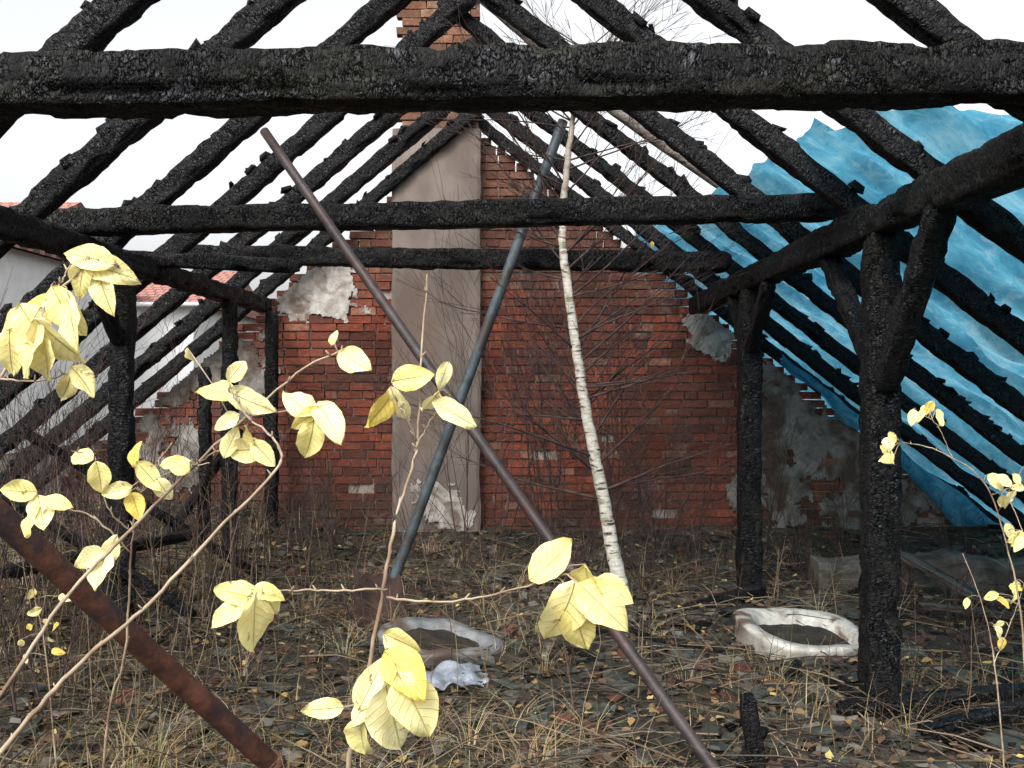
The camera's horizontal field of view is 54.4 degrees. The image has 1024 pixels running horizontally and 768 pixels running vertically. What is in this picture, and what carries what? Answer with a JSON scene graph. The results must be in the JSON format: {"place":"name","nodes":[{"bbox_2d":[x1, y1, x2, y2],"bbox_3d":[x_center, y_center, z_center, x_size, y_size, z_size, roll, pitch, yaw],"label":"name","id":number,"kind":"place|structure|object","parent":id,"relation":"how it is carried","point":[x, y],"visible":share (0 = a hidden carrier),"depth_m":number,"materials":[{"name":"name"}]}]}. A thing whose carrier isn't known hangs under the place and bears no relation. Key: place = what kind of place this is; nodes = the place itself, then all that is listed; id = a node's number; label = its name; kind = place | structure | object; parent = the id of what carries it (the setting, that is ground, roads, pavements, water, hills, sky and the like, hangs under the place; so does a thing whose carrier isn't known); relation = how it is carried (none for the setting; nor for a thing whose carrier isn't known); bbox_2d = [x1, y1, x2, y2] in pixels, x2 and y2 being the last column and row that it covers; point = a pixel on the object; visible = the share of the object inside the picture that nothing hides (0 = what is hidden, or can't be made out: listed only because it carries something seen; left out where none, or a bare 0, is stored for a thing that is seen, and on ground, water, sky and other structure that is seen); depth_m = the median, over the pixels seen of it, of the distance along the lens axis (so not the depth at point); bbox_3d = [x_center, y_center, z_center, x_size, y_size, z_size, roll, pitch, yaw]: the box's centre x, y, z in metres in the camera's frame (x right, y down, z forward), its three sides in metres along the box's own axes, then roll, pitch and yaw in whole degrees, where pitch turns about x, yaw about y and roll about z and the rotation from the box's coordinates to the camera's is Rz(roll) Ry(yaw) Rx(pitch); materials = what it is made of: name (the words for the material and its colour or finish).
{"place":"outdoors","nodes":[
{"label":"outdoors","id":0,"kind":"place"},
{"bbox_2d":[0,399,1023,767],"bbox_3d":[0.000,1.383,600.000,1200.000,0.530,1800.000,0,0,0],"label":"ground","id":1,"kind":"structure","parent":0,"point":[704,689],"depth_m":6.26,"materials":[{"name":"soil"}]},
{"bbox_2d":[17,573,70,767],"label":"young sapling","id":2,"kind":"object","parent":1,"relation":"on","point":[36,610],"visible":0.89,"depth_m":3.50,"materials":[{"name":"yellow plant"}]},
{"bbox_2d":[0,370,94,637],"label":"bare shrub","id":3,"kind":"object","parent":1,"relation":"on","point":[3,565],"visible":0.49,"depth_m":5.63,"materials":[{"name":"brown plant"}]},
{"bbox_2d":[0,267,98,538],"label":"bare shrub","id":4,"kind":"object","parent":1,"relation":"on","point":[25,466],"visible":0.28,"depth_m":7.76,"materials":[{"name":"brown plant"}]},
{"bbox_2d":[0,202,109,453],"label":"neighbouring house","id":5,"kind":"structure","parent":1,"relation":"on","point":[31,269],"depth_m":24.34,"materials":[{"name":"white tile"}]},
{"bbox_2d":[0,301,139,597],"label":"bare shrub","id":6,"kind":"object","parent":1,"relation":"on","point":[48,451],"visible":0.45,"depth_m":6.52,"materials":[{"name":"brown plant"}]},
{"bbox_2d":[0,243,140,400],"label":"young sapling","id":7,"kind":"object","parent":1,"relation":"on","point":[31,337],"visible":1,"depth_m":1.09,"materials":[{"name":"yellow plant"}]},
{"bbox_2d":[0,477,147,725],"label":"bare shrub","id":8,"kind":"object","parent":1,"relation":"on","point":[36,694],"visible":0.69,"depth_m":4.63,"materials":[{"name":"brown plant"}]},
{"bbox_2d":[4,411,167,653],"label":"bare shrub","id":9,"kind":"object","parent":1,"relation":"on","point":[81,520],"visible":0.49,"depth_m":5.60,"materials":[{"name":"brown plant"}]},
{"bbox_2d":[0,289,179,545],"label":"bare shrub","id":10,"kind":"object","parent":1,"relation":"on","point":[12,434],"visible":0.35,"depth_m":7.16,"materials":[{"name":"brown plant"}]},
{"bbox_2d":[12,331,170,536],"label":"bare shrub","id":11,"kind":"object","parent":1,"relation":"on","point":[86,483],"visible":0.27,"depth_m":8.57,"materials":[{"name":"brown plant"}]},
{"bbox_2d":[0,487,195,617],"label":"loose plank","id":12,"kind":"object","parent":1,"relation":"on","point":[171,601],"visible":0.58,"depth_m":5.96,"materials":[{"name":"brown wood"}]},
{"bbox_2d":[0,528,207,578],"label":"loose plank","id":13,"kind":"object","parent":1,"relation":"on","point":[176,537],"visible":0.5,"depth_m":6.49,"materials":[{"name":"brown wood"}]},
{"bbox_2d":[0,441,209,767],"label":"young sapling","id":14,"kind":"object","parent":1,"relation":"on","point":[40,509],"visible":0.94,"depth_m":1.44,"materials":[{"name":"yellow plant"}]},
{"bbox_2d":[17,308,210,593],"bbox_3d":[-2.362,0.440,6.645,1.551,2.001,0.951,0,0,25],"label":"bare shrub","id":15,"kind":"object","parent":1,"relation":"on","point":[101,452],"visible":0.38,"depth_m":6.58,"materials":[{"name":"brown plant"}]},
{"bbox_2d":[95,270,137,619],"bbox_3d":[-2.386,0.419,5.875,0.155,2.281,0.594,0,0,0],"label":"charred post","id":16,"kind":"object","parent":1,"relation":"on","point":[120,328],"visible":0.52,"depth_m":6.03,"materials":[{"name":"brown wood"}]},
{"bbox_2d":[0,205,271,312],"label":"charred purlin","id":17,"kind":"object","parent":16,"relation":"on","point":[25,230],"visible":0.85,"depth_m":6.09,"materials":[{"name":"brown wood"}]},
{"bbox_2d":[0,0,160,138],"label":"charred rafter","id":18,"kind":"object","parent":17,"relation":"on","point":[96,25],"visible":0.51,"depth_m":4.11,"materials":[{"name":"brown wood"}]},
{"bbox_2d":[130,250,299,272],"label":"charred tie beam","id":19,"kind":"structure","parent":17,"relation":"on","point":[214,262],"depth_m":6.83,"materials":[{"name":"brown wood"}]},
{"bbox_2d":[0,37,479,459],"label":"charred rafter","id":20,"kind":"object","parent":17,"relation":"on","point":[336,161],"visible":0.45,"depth_m":7.90,"materials":[{"name":"brown wood"}]},
{"bbox_2d":[45,193,840,236],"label":"charred tie beam","id":21,"kind":"structure","parent":17,"relation":"on","point":[123,221],"depth_m":5.53,"materials":[{"name":"brown wood"}]},
{"bbox_2d":[188,244,731,273],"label":"charred tie beam","id":22,"kind":"structure","parent":17,"relation":"on","point":[533,259],"depth_m":7.35,"materials":[{"name":"brown wood"}]},
{"bbox_2d":[41,310,205,554],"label":"bare shrub","id":23,"kind":"object","parent":1,"relation":"on","point":[151,448],"visible":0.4,"depth_m":8.06,"materials":[{"name":"brown plant"}]},
{"bbox_2d":[18,427,257,576],"bbox_3d":[-2.606,0.875,7.099,2.010,0.081,0.078,41,-24,-30],"label":"loose plank","id":24,"kind":"object","parent":1,"relation":"on","point":[28,431],"visible":0.41,"depth_m":7.11,"materials":[{"name":"brown wood"}]},
{"bbox_2d":[0,497,290,767],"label":"rusty pipe","id":25,"kind":"object","parent":1,"relation":"on","point":[46,559],"visible":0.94,"depth_m":3.41,"materials":[{"name":"metal"}]},
{"bbox_2d":[0,0,306,258],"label":"charred rafter","id":26,"kind":"object","parent":1,"relation":"on","point":[251,23],"visible":0.63,"depth_m":5.03,"materials":[{"name":"brown wood"}]},
{"bbox_2d":[99,380,245,594],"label":"bare shrub","id":27,"kind":"object","parent":1,"relation":"on","point":[168,556],"visible":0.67,"depth_m":6.88,"materials":[{"name":"brown plant"}]},
{"bbox_2d":[0,330,371,755],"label":"young sapling","id":28,"kind":"object","parent":1,"relation":"on","point":[313,422],"visible":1,"depth_m":1.26,"materials":[{"name":"yellow plant"}]},
{"bbox_2d":[134,271,264,416],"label":"neighbouring house","id":29,"kind":"structure","parent":1,"relation":"on","point":[145,296],"depth_m":30.00,"materials":[{"name":"white tile"}]},
{"bbox_2d":[197,367,212,535],"bbox_3d":[-2.744,0.641,8.897,0.118,1.591,0.116,0,0,0],"label":"charred post","id":30,"kind":"object","parent":1,"relation":"on","point":[205,423],"visible":0.59,"depth_m":8.85,"materials":[{"name":"brown wood"}]},
{"bbox_2d":[0,0,412,332],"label":"charred rafter","id":31,"kind":"object","parent":1,"relation":"on","point":[204,159],"visible":0.43,"depth_m":6.03,"materials":[{"name":"brown wood"}]},
{"bbox_2d":[165,489,259,622],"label":"bare shrub","id":32,"kind":"object","parent":1,"relation":"on","point":[208,550],"visible":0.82,"depth_m":6.37,"materials":[{"name":"brown plant"}]},
{"bbox_2d":[154,388,277,580],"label":"bare shrub","id":33,"kind":"object","parent":1,"relation":"on","point":[233,543],"visible":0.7,"depth_m":7.31,"materials":[{"name":"brown plant"}]},
{"bbox_2d":[0,111,450,486],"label":"charred rafter","id":34,"kind":"object","parent":1,"relation":"on","point":[395,147],"visible":0.51,"depth_m":8.79,"materials":[{"name":"brown wood"}]},
{"bbox_2d":[220,299,238,555],"bbox_3d":[-2.354,0.421,8.299,0.133,2.254,0.134,0,0,0],"label":"charred post","id":35,"kind":"object","parent":1,"relation":"on","point":[230,341],"visible":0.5,"depth_m":8.24,"materials":[{"name":"brown wood"}]},
{"bbox_2d":[0,0,477,410],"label":"charred rafter","id":36,"kind":"object","parent":1,"relation":"on","point":[312,131],"visible":0.45,"depth_m":6.95,"materials":[{"name":"brown wood"}]},
{"bbox_2d":[26,113,481,501],"bbox_3d":[-2.724,-0.683,9.713,6.416,0.187,0.181,-40,0,0],"label":"charred rafter","id":37,"kind":"object","parent":1,"relation":"on","point":[386,186],"visible":0.39,"depth_m":9.66,"materials":[{"name":"brown wood"}]},
{"bbox_2d":[264,310,278,527],"bbox_3d":[-2.305,0.368,9.551,0.134,2.147,0.136,0,0,0],"label":"charred post","id":38,"kind":"object","parent":1,"relation":"on","point":[271,330],"visible":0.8,"depth_m":9.50,"materials":[{"name":"brown wood"}]},
{"bbox_2d":[242,413,347,541],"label":"bare shrub","id":39,"kind":"object","parent":1,"relation":"on","point":[289,515],"visible":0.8,"depth_m":9.20,"materials":[{"name":"brown plant"}]},
{"bbox_2d":[257,443,347,578],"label":"bare shrub","id":40,"kind":"object","parent":1,"relation":"on","point":[313,530],"visible":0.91,"depth_m":8.08,"materials":[{"name":"brown plant"}]},
{"bbox_2d":[240,335,410,545],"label":"bare shrub","id":41,"kind":"object","parent":1,"relation":"on","point":[330,455],"visible":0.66,"depth_m":9.23,"materials":[{"name":"brown plant"}]},
{"bbox_2d":[285,512,381,628],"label":"bare shrub","id":42,"kind":"object","parent":1,"relation":"on","point":[340,583],"visible":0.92,"depth_m":6.51,"materials":[{"name":"brown plant"}]},
{"bbox_2d":[305,394,367,568],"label":"bare shrub","id":43,"kind":"object","parent":1,"relation":"on","point":[327,517],"visible":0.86,"depth_m":8.62,"materials":[{"name":"brown plant"}]},
{"bbox_2d":[354,571,407,627],"bbox_3d":[-0.898,1.462,6.738,0.366,0.352,0.378,0,0,-14],"label":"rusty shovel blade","id":44,"kind":"object","parent":1,"relation":"on","point":[372,597],"visible":0.68,"depth_m":6.75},
{"bbox_2d":[324,413,479,558],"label":"bare shrub","id":45,"kind":"object","parent":1,"relation":"on","point":[412,554],"visible":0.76,"depth_m":8.94,"materials":[{"name":"brown plant"}]},
{"bbox_2d":[211,274,633,767],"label":"young sapling","id":46,"kind":"object","parent":1,"relation":"on","point":[395,698],"visible":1,"depth_m":1.18,"materials":[{"name":"yellow plant"}]},
{"bbox_2d":[391,0,482,531],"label":"chimney","id":47,"kind":"object","parent":1,"relation":"on","point":[457,154],"visible":0.44,"depth_m":9.73,"materials":[{"name":"paint"}]},
{"bbox_2d":[378,617,504,664],"bbox_3d":[-0.423,1.560,5.952,0.776,0.126,0.667,7,6,8],"label":"metal basin","id":48,"kind":"object","parent":1,"relation":"on","point":[437,631],"visible":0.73,"depth_m":5.99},
{"bbox_2d":[370,191,534,572],"bbox_3d":[-0.714,0.081,8.410,1.492,3.100,1.619,0,0,24],"label":"bare shrub","id":49,"kind":"object","parent":1,"relation":"on","point":[462,565],"visible":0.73,"depth_m":8.49,"materials":[{"name":"brown plant"}]},
{"bbox_2d":[425,660,488,690],"bbox_3d":[-0.364,1.557,5.326,0.504,0.098,0.446,0,0,0],"label":"plastic sheet","id":50,"kind":"object","parent":1,"relation":"on","point":[444,670],"visible":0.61,"depth_m":5.30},
{"bbox_2d":[390,118,567,577],"bbox_3d":[-0.269,-0.153,7.050,1.380,3.525,0.072,0,0,-13],"label":"blue steel pipe","id":51,"kind":"object","parent":1,"relation":"on","point":[461,397],"visible":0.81,"depth_m":7.02,"materials":[{"name":"metal"}]},
{"bbox_2d":[260,127,720,767],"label":"long steel pipe","id":52,"kind":"object","parent":1,"relation":"on","point":[618,637],"visible":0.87,"depth_m":4.57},
{"bbox_2d":[0,422,1015,762],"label":"dead weed stalks","id":53,"kind":"object","parent":1,"relation":"on","point":[198,574],"visible":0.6,"depth_m":5.62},
{"bbox_2d":[0,499,1023,767],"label":"rubble chips","id":54,"kind":"object","parent":1,"relation":"on","point":[436,749],"visible":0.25,"depth_m":5.41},
{"bbox_2d":[0,498,1023,767],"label":"fallen sticks","id":55,"kind":"object","parent":1,"relation":"on","point":[626,694],"visible":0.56,"depth_m":5.05,"materials":[{"name":"wood"}]},
{"bbox_2d":[0,471,1023,767],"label":"dry grass","id":56,"kind":"structure","parent":1,"relation":"on","point":[194,741],"depth_m":4.79,"materials":[{"name":"plant"}]},
{"bbox_2d":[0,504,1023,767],"bbox_3d":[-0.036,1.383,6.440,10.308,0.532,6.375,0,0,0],"label":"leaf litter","id":57,"kind":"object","parent":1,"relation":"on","point":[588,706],"visible":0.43,"depth_m":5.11,"materials":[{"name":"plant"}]},
{"bbox_2d":[49,138,992,531],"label":"brick gable wall","id":58,"kind":"structure","parent":1,"relation":"on","point":[315,308],"depth_m":9.90,"materials":[{"name":"brick"}]},
{"bbox_2d":[433,167,612,548],"bbox_3d":[0.084,-0.555,9.568,1.933,4.186,2.056,0,0,-33],"label":"bare shrub","id":59,"kind":"object","parent":1,"relation":"on","point":[516,415],"visible":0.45,"depth_m":9.28,"materials":[{"name":"brown plant"}]},
{"bbox_2d":[411,165,651,542],"bbox_3d":[0.409,-0.169,8.857,2.806,3.382,1.917,0,0,40],"label":"bare shrub","id":60,"kind":"object","parent":1,"relation":"on","point":[526,377],"visible":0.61,"depth_m":8.88,"materials":[{"name":"brown plant"}]},
{"bbox_2d":[427,135,645,537],"bbox_3d":[0.236,-0.457,9.520,2.097,3.940,3.449,0,0,0],"label":"bare shrub","id":61,"kind":"object","parent":1,"relation":"on","point":[564,527],"visible":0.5,"depth_m":9.34,"materials":[{"name":"brown plant"}]},
{"bbox_2d":[486,227,627,548],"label":"bare shrub","id":62,"kind":"object","parent":1,"relation":"on","point":[537,542],"visible":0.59,"depth_m":8.71,"materials":[{"name":"brown plant"}]},
{"bbox_2d":[352,0,787,599],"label":"birch tree","id":63,"kind":"object","parent":1,"relation":"on","point":[594,462],"visible":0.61,"depth_m":7.13,"materials":[{"name":"white plant"}]},
{"bbox_2d":[532,478,624,582],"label":"bare shrub","id":64,"kind":"object","parent":1,"relation":"on","point":[566,579],"visible":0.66,"depth_m":7.38,"materials":[{"name":"brown plant"}]},
{"bbox_2d":[517,162,696,555],"bbox_3d":[0.750,-0.258,8.798,1.563,3.645,2.178,0,0,-7],"label":"bare shrub","id":65,"kind":"object","parent":1,"relation":"on","point":[610,480],"visible":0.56,"depth_m":8.78,"materials":[{"name":"brown plant"}]},
{"bbox_2d":[505,228,734,572],"bbox_3d":[0.769,0.181,7.860,1.649,2.846,1.504,0,0,0],"label":"bare shrub","id":66,"kind":"object","parent":1,"relation":"on","point":[579,517],"visible":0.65,"depth_m":7.88,"materials":[{"name":"brown plant"}]},
{"bbox_2d":[506,121,737,525],"bbox_3d":[0.848,-0.506,9.186,2.399,4.116,2.095,0,0,-12],"label":"bare shrub","id":67,"kind":"object","parent":1,"relation":"on","point":[617,510],"visible":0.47,"depth_m":9.27,"materials":[{"name":"brown plant"}]},
{"bbox_2d":[611,450,671,599],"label":"bare shrub","id":68,"kind":"object","parent":1,"relation":"on","point":[639,534],"visible":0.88,"depth_m":7.32,"materials":[{"name":"brown plant"}]},
{"bbox_2d":[559,291,736,576],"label":"bare shrub","id":69,"kind":"object","parent":1,"relation":"on","point":[643,521],"visible":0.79,"depth_m":8.29,"materials":[{"name":"brown plant"}]},
{"bbox_2d":[603,390,718,560],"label":"bare shrub","id":70,"kind":"object","parent":1,"relation":"on","point":[658,530],"visible":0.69,"depth_m":8.92,"materials":[{"name":"brown plant"}]},
{"bbox_2d":[673,584,766,612],"bbox_3d":[1.494,1.558,7.152,0.771,0.083,0.126,-10,4,-23],"label":"loose plank","id":71,"kind":"object","parent":1,"relation":"on","point":[756,590],"visible":0.62,"depth_m":7.16,"materials":[{"name":"brown wood"}]},
{"bbox_2d":[671,340,770,565],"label":"bare shrub","id":72,"kind":"object","parent":1,"relation":"on","point":[703,500],"visible":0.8,"depth_m":8.80,"materials":[{"name":"brown plant"}]},
{"bbox_2d":[727,280,775,600],"bbox_3d":[1.765,0.478,7.425,0.181,2.405,1.204,0,0,0],"label":"charred post","id":73,"kind":"object","parent":1,"relation":"on","point":[750,309],"visible":0.92,"depth_m":7.32,"materials":[{"name":"brown wood"}]},
{"bbox_2d":[689,122,1023,314],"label":"charred purlin","id":74,"kind":"object","parent":73,"relation":"on","point":[992,168],"visible":0.9,"depth_m":4.57,"materials":[{"name":"brown wood"}]},
{"bbox_2d":[0,38,1023,120],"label":"charred tie beam","id":75,"kind":"structure","parent":74,"relation":"on","point":[502,77],"depth_m":3.04,"materials":[{"name":"brown wood"}]},
{"bbox_2d":[437,0,1023,467],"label":"charred rafter","id":76,"kind":"object","parent":74,"relation":"on","point":[945,396],"visible":0.58,"depth_m":7.07,"materials":[{"name":"brown wood"}]},
{"bbox_2d":[447,43,1023,503],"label":"charred rafter","id":77,"kind":"object","parent":74,"relation":"on","point":[845,357],"visible":0.51,"depth_m":8.04,"materials":[{"name":"brown wood"}]},
{"bbox_2d":[476,115,1004,533],"bbox_3d":[2.180,-0.653,9.834,6.808,0.167,0.173,38,0,0],"label":"charred rafter","id":78,"kind":"object","parent":74,"relation":"on","point":[771,350],"visible":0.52,"depth_m":9.79,"materials":[{"name":"brown wood"}]},
{"bbox_2d":[479,0,1023,421],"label":"charred rafter","id":79,"kind":"object","parent":74,"relation":"on","point":[725,177],"visible":0.6,"depth_m":6.19,"materials":[{"name":"brown wood"}]},
{"bbox_2d":[486,112,1023,531],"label":"charred rafter","id":80,"kind":"object","parent":74,"relation":"on","point":[813,360],"visible":0.6,"depth_m":8.94,"materials":[{"name":"brown wood"}]},
{"bbox_2d":[571,0,1023,355],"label":"charred rafter","id":81,"kind":"object","parent":74,"relation":"on","point":[774,143],"visible":0.63,"depth_m":5.18,"materials":[{"name":"brown wood"}]},
{"bbox_2d":[620,106,1023,523],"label":"blue tarpaulin","id":82,"kind":"object","parent":74,"relation":"on","point":[944,135],"visible":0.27,"depth_m":5.70,"materials":[{"name":"plastic"}]},
{"bbox_2d":[780,355,1004,526],"bbox_3d":[3.715,0.532,9.542,2.284,1.636,0.230,0,0,0],"label":"blue tarpaulin bundle","id":83,"kind":"object","parent":82,"relation":"hanging from","point":[933,487],"visible":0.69,"depth_m":9.59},
{"bbox_2d":[682,0,1023,263],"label":"charred rafter","id":84,"kind":"object","parent":74,"relation":"on","point":[999,225],"visible":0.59,"depth_m":4.28,"materials":[{"name":"brown wood"}]},
{"bbox_2d":[866,0,1023,121],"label":"charred rafter","id":85,"kind":"object","parent":74,"relation":"on","point":[931,23],"visible":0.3,"depth_m":3.34,"materials":[{"name":"brown wood"}]},
{"bbox_2d":[739,692,765,767],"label":"charred stake","id":86,"kind":"object","parent":1,"relation":"on","point":[751,727],"visible":0.97,"depth_m":4.07,"materials":[{"name":"brown wood"}]},
{"bbox_2d":[761,401,814,562],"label":"bare shrub","id":87,"kind":"object","parent":1,"relation":"on","point":[769,517],"visible":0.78,"depth_m":8.81,"materials":[{"name":"brown plant"}]},
{"bbox_2d":[770,489,817,584],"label":"bare shrub","id":88,"kind":"object","parent":1,"relation":"on","point":[806,562],"visible":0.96,"depth_m":7.89,"materials":[{"name":"brown plant"}]},
{"bbox_2d":[735,608,858,663],"bbox_3d":[1.794,1.578,6.124,0.778,0.186,0.840,3,4,-9],"label":"enamel sink","id":89,"kind":"object","parent":1,"relation":"on","point":[816,631],"visible":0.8,"depth_m":6.16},
{"bbox_2d":[810,456,858,557],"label":"bare shrub","id":90,"kind":"object","parent":1,"relation":"on","point":[834,518],"visible":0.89,"depth_m":8.31,"materials":[{"name":"brown plant"}]},
{"bbox_2d":[819,203,956,697],"bbox_3d":[1.806,0.443,4.941,0.178,2.464,1.624,0,0,0],"label":"charred post","id":91,"kind":"object","parent":1,"relation":"on","point":[882,320],"visible":0.96,"depth_m":4.80,"materials":[{"name":"brown wood"}]},
{"bbox_2d":[809,548,1023,594],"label":"concrete kerb wall","id":92,"kind":"structure","parent":1,"relation":"on","point":[947,561],"depth_m":7.61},
{"bbox_2d":[911,731,942,742],"bbox_3d":[1.906,1.584,4.463,0.200,0.012,0.198,7,-8,0],"label":"broken slate","id":93,"kind":"object","parent":1,"relation":"on","point":[917,733],"visible":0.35,"depth_m":4.47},
{"bbox_2d":[917,696,1023,735],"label":"loose plank","id":94,"kind":"object","parent":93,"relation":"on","point":[977,717],"visible":0.94,"depth_m":4.44,"materials":[{"name":"brown wood"}]},
{"bbox_2d":[835,683,1023,716],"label":"loose plank","id":95,"kind":"object","parent":1,"relation":"on","point":[1010,690],"visible":0.84,"depth_m":4.76,"materials":[{"name":"brown wood"}]},
{"bbox_2d":[900,551,986,603],"bbox_3d":[3.101,1.397,7.222,0.202,0.038,0.782,0,17,-28],"label":"loose plank","id":96,"kind":"object","parent":1,"relation":"on","point":[915,562],"visible":0.8,"depth_m":7.22,"materials":[{"name":"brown wood"}]},
{"bbox_2d":[878,401,1023,663],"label":"young sapling","id":97,"kind":"object","parent":1,"relation":"on","point":[999,482],"visible":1,"depth_m":2.58,"materials":[{"name":"yellow plant"}]},
{"bbox_2d":[918,602,1023,619],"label":"loose plank","id":98,"kind":"object","parent":1,"relation":"on","point":[937,607],"visible":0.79,"depth_m":6.60,"materials":[{"name":"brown wood"}]},
{"bbox_2d":[938,558,1008,668],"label":"bare shrub","id":99,"kind":"object","parent":1,"relation":"on","point":[965,651],"visible":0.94,"depth_m":5.58,"materials":[{"name":"brown plant"}]},
{"bbox_2d":[962,553,1023,767],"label":"young sapling","id":100,"kind":"object","parent":1,"relation":"on","point":[991,596],"visible":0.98,"depth_m":3.40,"materials":[{"name":"yellow plant"}]},
{"bbox_2d":[0,0,1023,348],"label":"sky","id":101,"kind":"structure","parent":0,"point":[35,144],"materials":[{"name":"white"}]},
{"bbox_2d":[478,0,718,187],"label":"weathered roof pole","id":102,"kind":"object","parent":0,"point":[621,116],"visible":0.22,"depth_m":7.46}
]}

